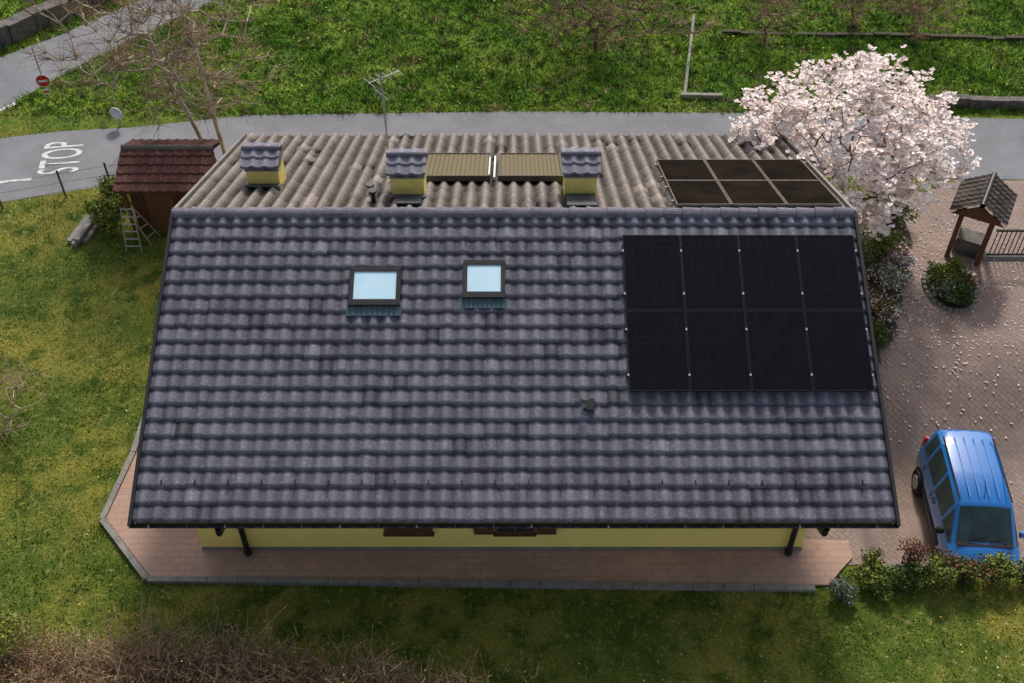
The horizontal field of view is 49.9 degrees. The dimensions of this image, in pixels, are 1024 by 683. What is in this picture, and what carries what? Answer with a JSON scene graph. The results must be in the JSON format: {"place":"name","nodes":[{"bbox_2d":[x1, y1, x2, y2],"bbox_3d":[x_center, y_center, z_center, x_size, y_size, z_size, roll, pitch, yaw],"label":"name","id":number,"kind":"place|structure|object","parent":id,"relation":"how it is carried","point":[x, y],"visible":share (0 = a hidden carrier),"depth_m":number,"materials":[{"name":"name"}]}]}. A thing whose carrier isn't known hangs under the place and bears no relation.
{"place":"outdoors","nodes":[
{"label":"outdoors","id":0,"kind":"place"},
{"bbox_2d":[0,0,215,108],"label":"road","id":1,"kind":"structure","parent":0,"point":[15,76],"depth_m":35.85,"materials":[{"name":"asphalt"}]},
{"bbox_2d":[241,145,281,150],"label":"chimney cap ridge","id":2,"kind":"structure","parent":0,"point":[260,147],"depth_m":23.29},
{"bbox_2d":[386,152,426,157],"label":"chimney cap ridge","id":3,"kind":"structure","parent":0,"point":[405,154],"depth_m":22.50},
{"bbox_2d":[106,453,852,585],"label":"patio","id":4,"kind":"structure","parent":0,"point":[177,552],"depth_m":22.19,"materials":[{"name":"tile"}]},
{"bbox_2d":[215,528,249,552],"bbox_3d":[-5.299,3.811,20.946,0.136,2.677,1.357,-4,46,-4],"label":"downpipe","id":5,"kind":"object","parent":4,"relation":"on","point":[219,532],"visible":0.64,"depth_m":21.78,"materials":[{"name":"metal"}]},
{"bbox_2d":[786,528,829,552],"bbox_3d":[5.600,3.812,20.948,0.120,2.675,1.352,0,45,0],"label":"downpipe","id":6,"kind":"object","parent":4,"relation":"on","point":[823,532],"visible":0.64,"depth_m":21.76,"materials":[{"name":"metal"}]},
{"bbox_2d":[0,0,1023,682],"bbox_3d":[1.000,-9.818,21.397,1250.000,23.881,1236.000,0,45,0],"label":"ground","id":7,"kind":"structure","parent":0,"point":[714,650],"depth_m":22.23,"materials":[{"name":"green plant"}]},
{"bbox_2d":[0,342,73,452],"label":"bare shrub","id":8,"kind":"object","parent":7,"relation":"on","point":[7,418],"visible":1,"depth_m":24.36,"materials":[{"name":"brown plant"}]},
{"bbox_2d":[31,48,49,97],"bbox_3d":[-14.296,-8.108,33.379,0.407,1.750,0.087,-7,46,-7],"label":"stop sign","id":9,"kind":"object","parent":7,"relation":"on","point":[40,79],"visible":0.95,"depth_m":33.49,"materials":[{"name":"metal"}]},
{"bbox_2d":[0,0,110,50],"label":"stone wall","id":10,"kind":"structure","parent":7,"relation":"on","point":[19,26],"depth_m":36.49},
{"bbox_2d":[0,163,112,208],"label":"wire fence","id":11,"kind":"object","parent":7,"relation":"on","point":[61,184],"visible":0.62,"depth_m":30.21,"materials":[{"name":"metal wire"},{"name":"wood"}]},
{"bbox_2d":[66,214,98,247],"bbox_3d":[-11.395,-3.103,29.513,0.550,0.250,1.500,9,46,8],"label":"timber stack","id":12,"kind":"object","parent":7,"relation":"on","point":[85,230],"visible":0.68,"depth_m":29.27,"materials":[{"name":"wood"}]},
{"bbox_2d":[82,194,132,235],"bbox_3d":[-10.797,-3.370,29.320,1.398,1.272,1.158,13,47,13],"label":"green bush","id":13,"kind":"object","parent":7,"relation":"on","point":[105,212],"visible":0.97,"depth_m":29.02,"materials":[{"name":"green plant"}]},
{"bbox_2d":[93,173,127,198],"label":"green bush","id":14,"kind":"object","parent":7,"relation":"on","point":[106,185],"visible":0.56,"depth_m":30.19,"materials":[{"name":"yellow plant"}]},
{"bbox_2d":[110,107,122,125],"bbox_3d":[-11.756,-6.688,32.755,0.400,0.650,0.095,11,46,10],"label":"traffic mirror","id":15,"kind":"object","parent":7,"relation":"on","point":[113,113],"visible":0.95,"depth_m":32.63,"materials":[{"name":"metal"}]},
{"bbox_2d":[120,205,160,251],"bbox_3d":[-9.748,-2.968,28.714,0.954,1.214,0.486,-15,47,-15],"label":"step ladder","id":16,"kind":"object","parent":7,"relation":"on","point":[133,217],"visible":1,"depth_m":28.72,"materials":[{"name":"metal"}]},
{"bbox_2d":[18,0,300,161],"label":"bare birch tree","id":17,"kind":"object","parent":7,"relation":"on","point":[189,31],"visible":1,"depth_m":28.46,"materials":[{"name":"brown plant"}]},
{"bbox_2d":[112,139,221,236],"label":"garden shed","id":18,"kind":"structure","parent":7,"relation":"on","point":[156,180],"depth_m":28.57,"materials":[{"name":"brown wood"}]},
{"bbox_2d":[144,194,171,228],"bbox_3d":[-9.300,-3.479,29.104,0.620,1.300,0.030,0,45,0],"label":"door","id":19,"kind":"structure","parent":18,"relation":"in","point":[158,205],"depth_m":29.07,"materials":[{"name":"brown wood"}]},
{"bbox_2d":[0,586,542,682],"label":"brush hedge","id":20,"kind":"object","parent":7,"relation":"on","point":[101,664],"visible":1,"depth_m":20.02,"materials":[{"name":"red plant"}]},
{"bbox_2d":[99,417,815,591],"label":"patio kerb","id":21,"kind":"structure","parent":7,"relation":"on","point":[127,553],"depth_m":21.82,"materials":[{"name":"concrete"}]},
{"bbox_2d":[196,528,806,546],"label":"walls","id":22,"kind":"structure","parent":7,"relation":"on","point":[562,537],"depth_m":22.16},
{"bbox_2d":[383,532,434,536],"bbox_3d":[-2.060,3.850,21.965,1.020,0.040,0.090,0,45,0],"label":"window sill","id":23,"kind":"structure","parent":22,"relation":"attached to","point":[408,535],"depth_m":21.94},
{"bbox_2d":[202,547,801,549],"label":"wall plinth","id":24,"kind":"structure","parent":22,"relation":"attached to","point":[500,548],"depth_m":22.37,"materials":[{"name":"concrete"}]},
{"bbox_2d":[135,225,893,523],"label":"roof front deck","id":25,"kind":"structure","parent":22,"relation":"on","point":[793,522],"depth_m":19.65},
{"bbox_2d":[127,212,173,526],"bbox_3d":[-6.780,0.372,20.789,0.060,2.508,5.983,0,45,0],"label":"verge front","id":26,"kind":"object","parent":25,"relation":"attached to","point":[145,406],"visible":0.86,"depth_m":20.58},
{"bbox_2d":[348,266,401,305],"bbox_3d":[-2.645,-1.058,21.273,0.990,0.421,0.811,0,45,0],"label":"roof window frame","id":27,"kind":"object","parent":25,"relation":"on","point":[395,302],"visible":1,"depth_m":21.18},
{"bbox_2d":[346,306,401,315],"bbox_3d":[-2.645,-0.588,21.073,1.070,0.095,0.195,0,45,0],"label":"roof window apron","id":28,"kind":"object","parent":27,"relation":"attached to","point":[368,310],"visible":1,"depth_m":21.07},
{"bbox_2d":[353,270,396,299],"bbox_3d":[-2.645,-1.085,21.230,0.820,0.249,0.593,0,45,0],"label":"roof window sash","id":29,"kind":"object","parent":27,"relation":"in","point":[375,271],"visible":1,"depth_m":21.34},
{"bbox_2d":[353,272,396,298],"bbox_3d":[-2.645,-1.071,21.241,0.820,0.250,0.596,0,45,0],"label":"roof window glass","id":30,"kind":"object","parent":29,"relation":"in","point":[374,285],"visible":1,"depth_m":21.23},
{"bbox_2d":[463,260,504,298],"bbox_3d":[-0.540,-1.196,21.331,0.820,0.414,0.792,0,45,0],"label":"roof window frame","id":31,"kind":"object","parent":25,"relation":"on","point":[483,295],"visible":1,"depth_m":21.22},
{"bbox_2d":[460,298,506,307],"bbox_3d":[-0.540,-0.736,21.136,0.900,0.096,0.195,0,45,0],"label":"roof window apron","id":32,"kind":"object","parent":31,"relation":"attached to","point":[483,303],"visible":1,"depth_m":21.13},
{"bbox_2d":[467,265,500,290],"bbox_3d":[-0.540,-1.209,21.299,0.650,0.243,0.578,0,45,0],"label":"roof window glass","id":33,"kind":"object","parent":31,"relation":"in","point":[483,277],"visible":1,"depth_m":21.29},
{"bbox_2d":[160,236,863,485],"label":"snow hooks","id":34,"kind":"object","parent":25,"relation":"on","point":[462,480],"visible":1,"depth_m":19.75,"materials":[{"name":"metal"}]},
{"bbox_2d":[147,523,877,527],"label":"gutter brackets","id":35,"kind":"object","parent":25,"relation":"attached to","point":[493,525],"visible":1,"depth_m":19.52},
{"bbox_2d":[129,524,897,527],"bbox_3d":[0.035,3.291,19.553,13.670,0.047,0.090,0,45,0],"label":"gutter","id":36,"kind":"object","parent":25,"relation":"attached to","point":[514,526],"visible":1,"depth_m":19.57,"materials":[{"name":"metal"}]},
{"bbox_2d":[132,216,895,522],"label":"roof front tiles","id":37,"kind":"object","parent":25,"relation":"on","point":[277,370],"visible":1,"depth_m":20.39,"materials":[{"name":"tile"}]},
{"bbox_2d":[583,398,593,410],"bbox_3d":[1.420,1.166,20.343,0.200,0.127,0.223,0,45,0],"label":"roof vent flange","id":38,"kind":"object","parent":25,"relation":"on","point":[590,405],"visible":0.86,"depth_m":20.32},
{"bbox_2d":[622,235,874,391],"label":"pv frames","id":39,"kind":"structure","parent":25,"relation":"on","point":[803,310],"depth_m":20.97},
{"bbox_2d":[622,249,873,375],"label":"pv clips","id":40,"kind":"object","parent":39,"relation":"attached to","point":[743,294],"visible":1,"depth_m":21.11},
{"bbox_2d":[623,236,873,389],"bbox_3d":[4.438,-0.589,20.990,4.506,1.192,3.015,0,45,0],"label":"pv glass","id":41,"kind":"object","parent":39,"relation":"in","point":[643,360],"visible":1,"depth_m":20.94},
{"bbox_2d":[625,236,866,389],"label":"pv cell lines","id":42,"kind":"object","parent":41,"relation":"on","point":[707,343],"visible":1,"depth_m":20.93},
{"bbox_2d":[854,212,900,526],"bbox_3d":[6.850,0.372,20.789,0.060,2.508,5.983,0,45,0],"label":"verge front","id":43,"kind":"object","parent":25,"relation":"attached to","point":[883,416],"visible":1,"depth_m":20.58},
{"bbox_2d":[495,528,534,533],"bbox_3d":[0.060,3.383,21.519,0.800,1.240,0.050,0,45,0],"label":"window frame","id":44,"kind":"object","parent":22,"relation":"attached to","point":[514,532],"visible":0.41,"depth_m":21.91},
{"bbox_2d":[498,528,531,530],"bbox_3d":[0.060,3.370,21.532,0.800,1.240,0.020,0,45,0],"label":"window glass","id":45,"kind":"object","parent":44,"relation":"in","point":[512,529],"visible":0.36,"depth_m":21.90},
{"bbox_2d":[493,532,536,536],"bbox_3d":[0.060,3.850,21.965,0.860,0.040,0.090,0,45,0],"label":"window sill","id":46,"kind":"structure","parent":22,"relation":"attached to","point":[514,535],"depth_m":21.94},
{"bbox_2d":[489,0,723,57],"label":"bare fruit tree","id":47,"kind":"object","parent":7,"relation":"on","point":[577,25],"visible":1,"depth_m":34.88,"materials":[{"name":"brown plant"}]},
{"bbox_2d":[680,14,722,98],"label":"field boundary kerb","id":48,"kind":"structure","parent":7,"relation":"on","point":[687,95],"depth_m":33.98,"materials":[{"name":"concrete"}]},
{"bbox_2d":[684,97,773,102],"bbox_3d":[7.150,-7.458,33.964,3.704,0.001,0.300,1,46,1],"label":"soil strip","id":49,"kind":"object","parent":7,"relation":"on","point":[716,100],"visible":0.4,"depth_m":33.94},
{"bbox_2d":[742,0,813,50],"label":"bare sapling","id":50,"kind":"object","parent":7,"relation":"on","point":[769,11],"visible":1,"depth_m":35.45,"materials":[{"name":"brown plant"}]},
{"bbox_2d":[825,574,859,606],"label":"lavender bush","id":51,"kind":"object","parent":7,"relation":"on","point":[842,588],"visible":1,"depth_m":21.43,"materials":[{"name":"grey plant"}]},
{"bbox_2d":[819,0,897,31],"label":"bare sapling","id":52,"kind":"object","parent":7,"relation":"on","point":[853,3],"visible":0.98,"depth_m":36.31,"materials":[{"name":"brown plant"}]},
{"bbox_2d":[845,560,893,600],"bbox_3d":[7.081,4.758,21.717,0.955,0.648,0.894,0,45,0],"label":"hedge shrub","id":53,"kind":"object","parent":7,"relation":"on","point":[879,582],"visible":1,"depth_m":21.65,"materials":[{"name":"green plant"}]},
{"bbox_2d":[722,29,1023,41],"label":"terrace edge","id":54,"kind":"object","parent":7,"relation":"on","point":[735,32],"visible":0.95,"depth_m":36.49,"materials":[{"name":"stone"}]},
{"bbox_2d":[861,545,886,568],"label":"yellow shrub","id":55,"kind":"object","parent":7,"relation":"on","point":[872,557],"visible":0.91,"depth_m":21.99,"materials":[{"name":"green plant"}]},
{"bbox_2d":[882,561,926,592],"bbox_3d":[7.747,4.653,21.724,0.992,0.706,0.684,0,45,0],"label":"hedge shrub","id":56,"kind":"object","parent":7,"relation":"on","point":[901,578],"visible":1,"depth_m":21.61,"materials":[{"name":"green plant"}]},
{"bbox_2d":[895,536,942,566],"bbox_3d":[8.071,4.300,21.986,0.818,0.952,0.586,-16,48,-15],"label":"red barberry","id":57,"kind":"object","parent":7,"relation":"on","point":[914,553],"visible":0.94,"depth_m":21.83,"materials":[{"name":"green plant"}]},
{"bbox_2d":[879,0,973,45],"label":"bare sapling","id":58,"kind":"object","parent":7,"relation":"on","point":[935,5],"visible":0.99,"depth_m":35.75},
{"bbox_2d":[915,551,959,590],"bbox_3d":[8.292,4.595,21.736,0.925,0.890,0.772,0,45,0],"label":"hedge shrub","id":59,"kind":"object","parent":7,"relation":"on","point":[936,573],"visible":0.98,"depth_m":21.55,"materials":[{"name":"green plant"}]},
{"bbox_2d":[859,563,1023,572],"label":"retaining wall","id":60,"kind":"structure","parent":7,"relation":"on","point":[891,564],"depth_m":22.16,"materials":[{"name":"concrete"}]},
{"bbox_2d":[933,547,958,570],"bbox_3d":[8.629,4.438,21.851,0.655,0.910,0.478,-17,48,-16],"label":"red barberry","id":61,"kind":"object","parent":7,"relation":"on","point":[948,556],"visible":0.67,"depth_m":21.72,"materials":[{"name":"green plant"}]},
{"bbox_2d":[921,256,981,312],"bbox_3d":[11.121,-1.532,27.760,1.401,0.648,1.825,0,45,0],"label":"round flower bed","id":62,"kind":"object","parent":7,"relation":"on","point":[950,285],"visible":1,"depth_m":27.60,"materials":[{"name":"plant"}]},
{"bbox_2d":[887,94,1023,109],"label":"wall","id":63,"kind":"structure","parent":7,"relation":"on","point":[983,102],"depth_m":33.50,"materials":[{"name":"stone"}]},
{"bbox_2d":[947,553,1000,585],"bbox_3d":[9.064,4.557,21.744,1.075,0.937,0.626,8,46,8],"label":"hedge shrub","id":64,"kind":"object","parent":7,"relation":"on","point":[966,568],"visible":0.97,"depth_m":21.54,"materials":[{"name":"green plant"}]},
{"bbox_2d":[979,550,1021,587],"bbox_3d":[9.596,4.601,21.746,0.874,0.816,0.904,0,45,0],"label":"hedge shrub","id":65,"kind":"object","parent":7,"relation":"on","point":[1005,564],"visible":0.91,"depth_m":21.63,"materials":[{"name":"green plant"}]},
{"bbox_2d":[1011,557,1023,584],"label":"hedge shrub","id":66,"kind":"object","parent":7,"relation":"on","point":[1021,569],"visible":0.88,"depth_m":21.74,"materials":[{"name":"green plant"}]},
{"bbox_2d":[0,111,1023,201],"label":"road","id":67,"kind":"structure","parent":0,"point":[997,145],"depth_m":32.78,"materials":[{"name":"asphalt"}]},
{"bbox_2d":[37,142,82,173],"bbox_3d":[-13.067,-5.343,31.872,1.146,0.001,1.561,-6,46,-6],"label":"road marking","id":68,"kind":"object","parent":67,"relation":"on","point":[44,155],"visible":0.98,"depth_m":31.89,"materials":[{"name":"paint"}]},
{"bbox_2d":[105,154,119,172],"bbox_3d":[-10.466,-5.290,31.825,2.419,0.001,1.067,-5,46,-5],"label":"asphalt patch","id":69,"kind":"object","parent":67,"relation":"on","point":[113,167],"visible":0.2,"depth_m":31.56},
{"bbox_2d":[181,133,846,207],"bbox_3d":[0.035,-3.924,24.966,13.570,2.463,6.096,0,45,0],"label":"roof","id":70,"kind":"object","parent":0,"point":[322,170],"visible":0.7,"depth_m":24.76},
{"bbox_2d":[244,184,281,186],"bbox_3d":[-5.320,-3.336,23.509,0.780,0.092,0.193,0,45,0],"label":"chimney flashing","id":71,"kind":"object","parent":70,"relation":"on","point":[262,185],"visible":1,"depth_m":23.47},
{"bbox_2d":[379,72,388,149],"bbox_3d":[-2.630,-4.421,23.033,0.058,2.750,0.040,0,45,0],"label":"antenna mast","id":72,"kind":"object","parent":70,"relation":"on","point":[384,111],"visible":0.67,"depth_m":22.69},
{"bbox_2d":[363,68,402,102],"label":"antenna elements","id":73,"kind":"object","parent":72,"relation":"attached to","point":[380,84],"visible":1,"depth_m":22.27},
{"bbox_2d":[388,194,426,197],"bbox_3d":[-2.160,-3.010,22.779,0.780,0.092,0.193,0,45,0],"label":"chimney flashing","id":74,"kind":"object","parent":70,"relation":"on","point":[407,195],"visible":1,"depth_m":22.78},
{"bbox_2d":[561,151,600,156],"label":"chimney cap ridge","id":75,"kind":"structure","parent":0,"point":[580,153],"depth_m":22.54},
{"bbox_2d":[804,180,1023,564],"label":"driveway","id":76,"kind":"structure","parent":0,"point":[932,398],"depth_m":26.20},
{"bbox_2d":[843,192,912,362],"bbox_3d":[8.800,-1.670,28.404,4.000,0.418,7.400,0,45,0],"label":"planting bed","id":77,"kind":"object","parent":76,"relation":"on","point":[907,239],"visible":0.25,"depth_m":28.66,"materials":[{"name":"plant"}]},
{"bbox_2d":[728,44,981,240],"bbox_3d":[8.330,-4.634,27.676,5.543,5.120,5.488,-35,55,-29],"label":"magnolia tree","id":78,"kind":"object","parent":77,"relation":"on","point":[874,99],"visible":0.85,"depth_m":26.68,"materials":[{"name":"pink plant"}]},
{"bbox_2d":[862,226,903,262],"bbox_3d":[9.463,-2.511,28.671,1.324,0.900,1.403,10,46,10],"label":"garden shrub","id":79,"kind":"object","parent":77,"relation":"on","point":[882,243],"visible":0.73,"depth_m":28.48,"materials":[{"name":"green plant"}]},
{"bbox_2d":[872,319,896,344],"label":"garden shrub","id":80,"kind":"object","parent":77,"relation":"on","point":[879,331],"visible":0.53,"depth_m":26.31,"materials":[{"name":"green plant"}]},
{"bbox_2d":[869,291,903,323],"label":"garden shrub","id":81,"kind":"object","parent":77,"relation":"on","point":[883,309],"visible":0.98,"depth_m":26.86,"materials":[{"name":"green plant"}]},
{"bbox_2d":[865,256,913,291],"bbox_3d":[9.567,-1.672,27.913,1.024,0.782,1.081,-25,51,-23],"label":"garden shrub","id":82,"kind":"object","parent":77,"relation":"on","point":[889,272],"visible":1,"depth_m":27.77,"materials":[{"name":"green plant"}]},
{"bbox_2d":[885,249,916,270],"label":"garden shrub","id":83,"kind":"object","parent":77,"relation":"on","point":[902,260],"visible":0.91,"depth_m":28.19,"materials":[{"name":"grey plant"}]},
{"bbox_2d":[884,195,920,225],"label":"garden shrub","id":84,"kind":"object","parent":77,"relation":"on","point":[905,211],"visible":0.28,"depth_m":29.32,"materials":[{"name":"green plant"}]},
{"bbox_2d":[831,181,1022,482],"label":"fallen petals","id":85,"kind":"object","parent":76,"relation":"on","point":[886,294],"visible":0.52,"depth_m":27.42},
{"bbox_2d":[911,429,1023,562],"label":"parked car","id":86,"kind":"object","parent":76,"relation":"on","point":[959,482],"visible":0.65,"depth_m":23.16,"materials":[{"name":"blue paint"}]},
{"bbox_2d":[944,172,1017,265],"bbox_3d":[11.900,-3.086,28.177,1.400,2.132,1.480,21,49,19],"label":"a roofed water well","id":87,"kind":"object","parent":76,"relation":"on","point":[994,194],"visible":0.99,"depth_m":27.75,"materials":[{"name":"brown wood"}]},
{"bbox_2d":[982,229,1023,259],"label":"fence","id":88,"kind":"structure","parent":76,"relation":"on","point":[1002,256],"depth_m":28.68,"materials":[{"name":"metal"}]},
{"bbox_3d":[0.035,-3.794,25.013,13.530,2.511,6.071,0,45,0],"label":"back roof","id":89,"kind":"object","parent":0,"visible":0},
{"bbox_2d":[171,133,246,211],"bbox_3d":[-6.780,-3.870,25.012,0.060,2.585,6.179,0,45,0],"label":"verge back","id":90,"kind":"object","parent":89,"relation":"attached to","point":[207,174],"visible":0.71,"depth_m":24.62,"materials":[{"name":"metal"}]},
{"bbox_2d":[246,157,285,187],"bbox_3d":[-5.320,-3.568,23.880,0.680,0.790,0.620,0,45,0],"label":"chimney shaft","id":91,"kind":"object","parent":89,"relation":"on","point":[279,177],"visible":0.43,"depth_m":23.54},
{"bbox_2d":[244,152,282,171],"bbox_3d":[-5.320,-3.858,23.584,0.730,0.040,0.670,0,45,0],"label":"chimney collar","id":92,"kind":"object","parent":91,"relation":"on","point":[264,170],"visible":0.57,"depth_m":23.36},
{"bbox_2d":[240,141,283,168],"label":"chimney cap tiles","id":93,"kind":"object","parent":92,"relation":"on","point":[256,159],"visible":0.84,"depth_m":23.24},
{"bbox_2d":[390,169,426,193],"bbox_3d":[-2.160,-3.269,23.120,0.680,0.870,0.620,0,45,0],"label":"chimney shaft","id":94,"kind":"object","parent":89,"relation":"on","point":[408,186],"visible":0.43,"depth_m":22.76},
{"bbox_2d":[389,176,424,178],"bbox_3d":[-2.160,-3.588,22.796,0.730,0.040,0.670,0,45,0],"label":"chimney collar","id":95,"kind":"object","parent":94,"relation":"on","point":[410,177],"visible":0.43,"depth_m":22.57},
{"bbox_2d":[386,147,427,175],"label":"chimney cap tiles","id":96,"kind":"object","parent":95,"relation":"on","point":[406,166],"visible":0.94,"depth_m":22.45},
{"bbox_2d":[396,198,421,203],"bbox_3d":[-2.100,-2.865,22.417,0.500,0.156,0.337,0,45,0],"label":"lead patch","id":97,"kind":"object","parent":89,"relation":"on","point":[408,200],"visible":1,"depth_m":22.36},
{"bbox_2d":[426,155,491,180],"bbox_3d":[-1.235,-3.923,24.737,1.530,0.815,1.894,0,45,0],"label":"collector tray","id":98,"kind":"object","parent":89,"relation":"on","point":[457,178],"visible":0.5,"depth_m":24.08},
{"bbox_2d":[426,154,488,174],"bbox_3d":[-1.235,-3.970,24.716,1.385,0.695,1.737,0,45,0],"label":"collector absorber","id":99,"kind":"object","parent":98,"relation":"in","point":[458,165],"visible":0.98,"depth_m":24.71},
{"bbox_2d":[426,153,491,176],"bbox_3d":[-1.235,-3.973,24.715,1.530,0.765,1.867,0,45,0],"label":"collector rim","id":100,"kind":"object","parent":98,"relation":"on","point":[490,154],"visible":0.62,"depth_m":23.82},
{"bbox_2d":[172,207,854,218],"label":"ridge caps","id":101,"kind":"object","parent":89,"relation":"on","point":[503,212],"visible":1,"depth_m":21.90,"materials":[{"name":"grey tile"}]},
{"bbox_2d":[498,155,562,180],"bbox_3d":[0.410,-3.923,24.737,1.420,0.815,1.894,0,45,0],"label":"collector tray","id":102,"kind":"object","parent":89,"relation":"on","point":[530,178],"visible":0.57,"depth_m":24.08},
{"bbox_2d":[498,153,562,176],"bbox_3d":[0.410,-3.973,24.715,1.420,0.765,1.867,0,45,0],"label":"collector rim","id":103,"kind":"object","parent":102,"relation":"on","point":[499,167],"visible":0.88,"depth_m":24.19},
{"bbox_2d":[502,154,559,174],"bbox_3d":[0.410,-3.970,24.716,1.275,0.695,1.737,0,45,0],"label":"collector absorber","id":104,"kind":"object","parent":102,"relation":"in","point":[528,164],"visible":1,"depth_m":24.71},
{"bbox_2d":[563,175,596,196],"bbox_3d":[1.420,-3.290,23.166,0.660,0.870,0.620,0,45,0],"label":"chimney shaft","id":105,"kind":"object","parent":89,"relation":"on","point":[579,185],"visible":0.43,"depth_m":22.80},
{"bbox_2d":[561,147,600,175],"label":"chimney cap tiles","id":106,"kind":"object","parent":105,"relation":"on","point":[581,166],"visible":0.88,"depth_m":22.49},
{"bbox_2d":[564,175,597,177],"bbox_3d":[1.420,-3.609,22.841,0.710,0.040,0.670,0,45,0],"label":"chimney collar","id":107,"kind":"object","parent":105,"relation":"on","point":[577,176],"visible":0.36,"depth_m":22.61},
{"bbox_2d":[566,193,596,205],"bbox_3d":[1.420,-2.913,22.560,0.600,0.318,0.770,0,45,0],"label":"chimney flashing","id":108,"kind":"object","parent":105,"relation":"attached to","point":[581,199],"visible":1,"depth_m":22.52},
{"bbox_2d":[656,159,841,205],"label":"old pv frames","id":109,"kind":"structure","parent":89,"relation":"on","point":[727,196],"depth_m":23.32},
{"bbox_2d":[657,160,839,203],"bbox_3d":[4.957,-3.452,23.633,3.265,1.271,3.215,0,45,0],"label":"old pv glass","id":110,"kind":"object","parent":109,"relation":"in","point":[671,166],"visible":1,"depth_m":23.50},
{"bbox_2d":[669,161,835,203],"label":"old pv lines","id":111,"kind":"object","parent":110,"relation":"on","point":[749,187],"visible":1,"depth_m":23.14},
{"bbox_2d":[781,133,855,211],"bbox_3d":[6.850,-3.870,25.012,0.060,2.585,6.179,0,45,0],"label":"verge back","id":112,"kind":"object","parent":89,"relation":"attached to","point":[823,178],"visible":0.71,"depth_m":24.32,"materials":[{"name":"metal"}]},
{"bbox_3d":[-2.060,3.383,21.519,0.960,1.240,0.050,0,45,0],"label":"window","id":113,"kind":"object","parent":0,"visible":0},
{"bbox_2d":[385,528,407,534],"bbox_3d":[-2.300,3.405,21.498,0.440,1.240,0.040,0,45,0],"label":"shutter window","id":114,"kind":"structure","parent":113,"relation":"attached to","point":[405,532],"depth_m":21.87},
{"bbox_2d":[409,528,431,534],"bbox_3d":[-1.820,3.405,21.498,0.440,1.240,0.040,0,45,0],"label":"shutter window","id":115,"kind":"structure","parent":113,"relation":"attached to","point":[429,529],"depth_m":21.87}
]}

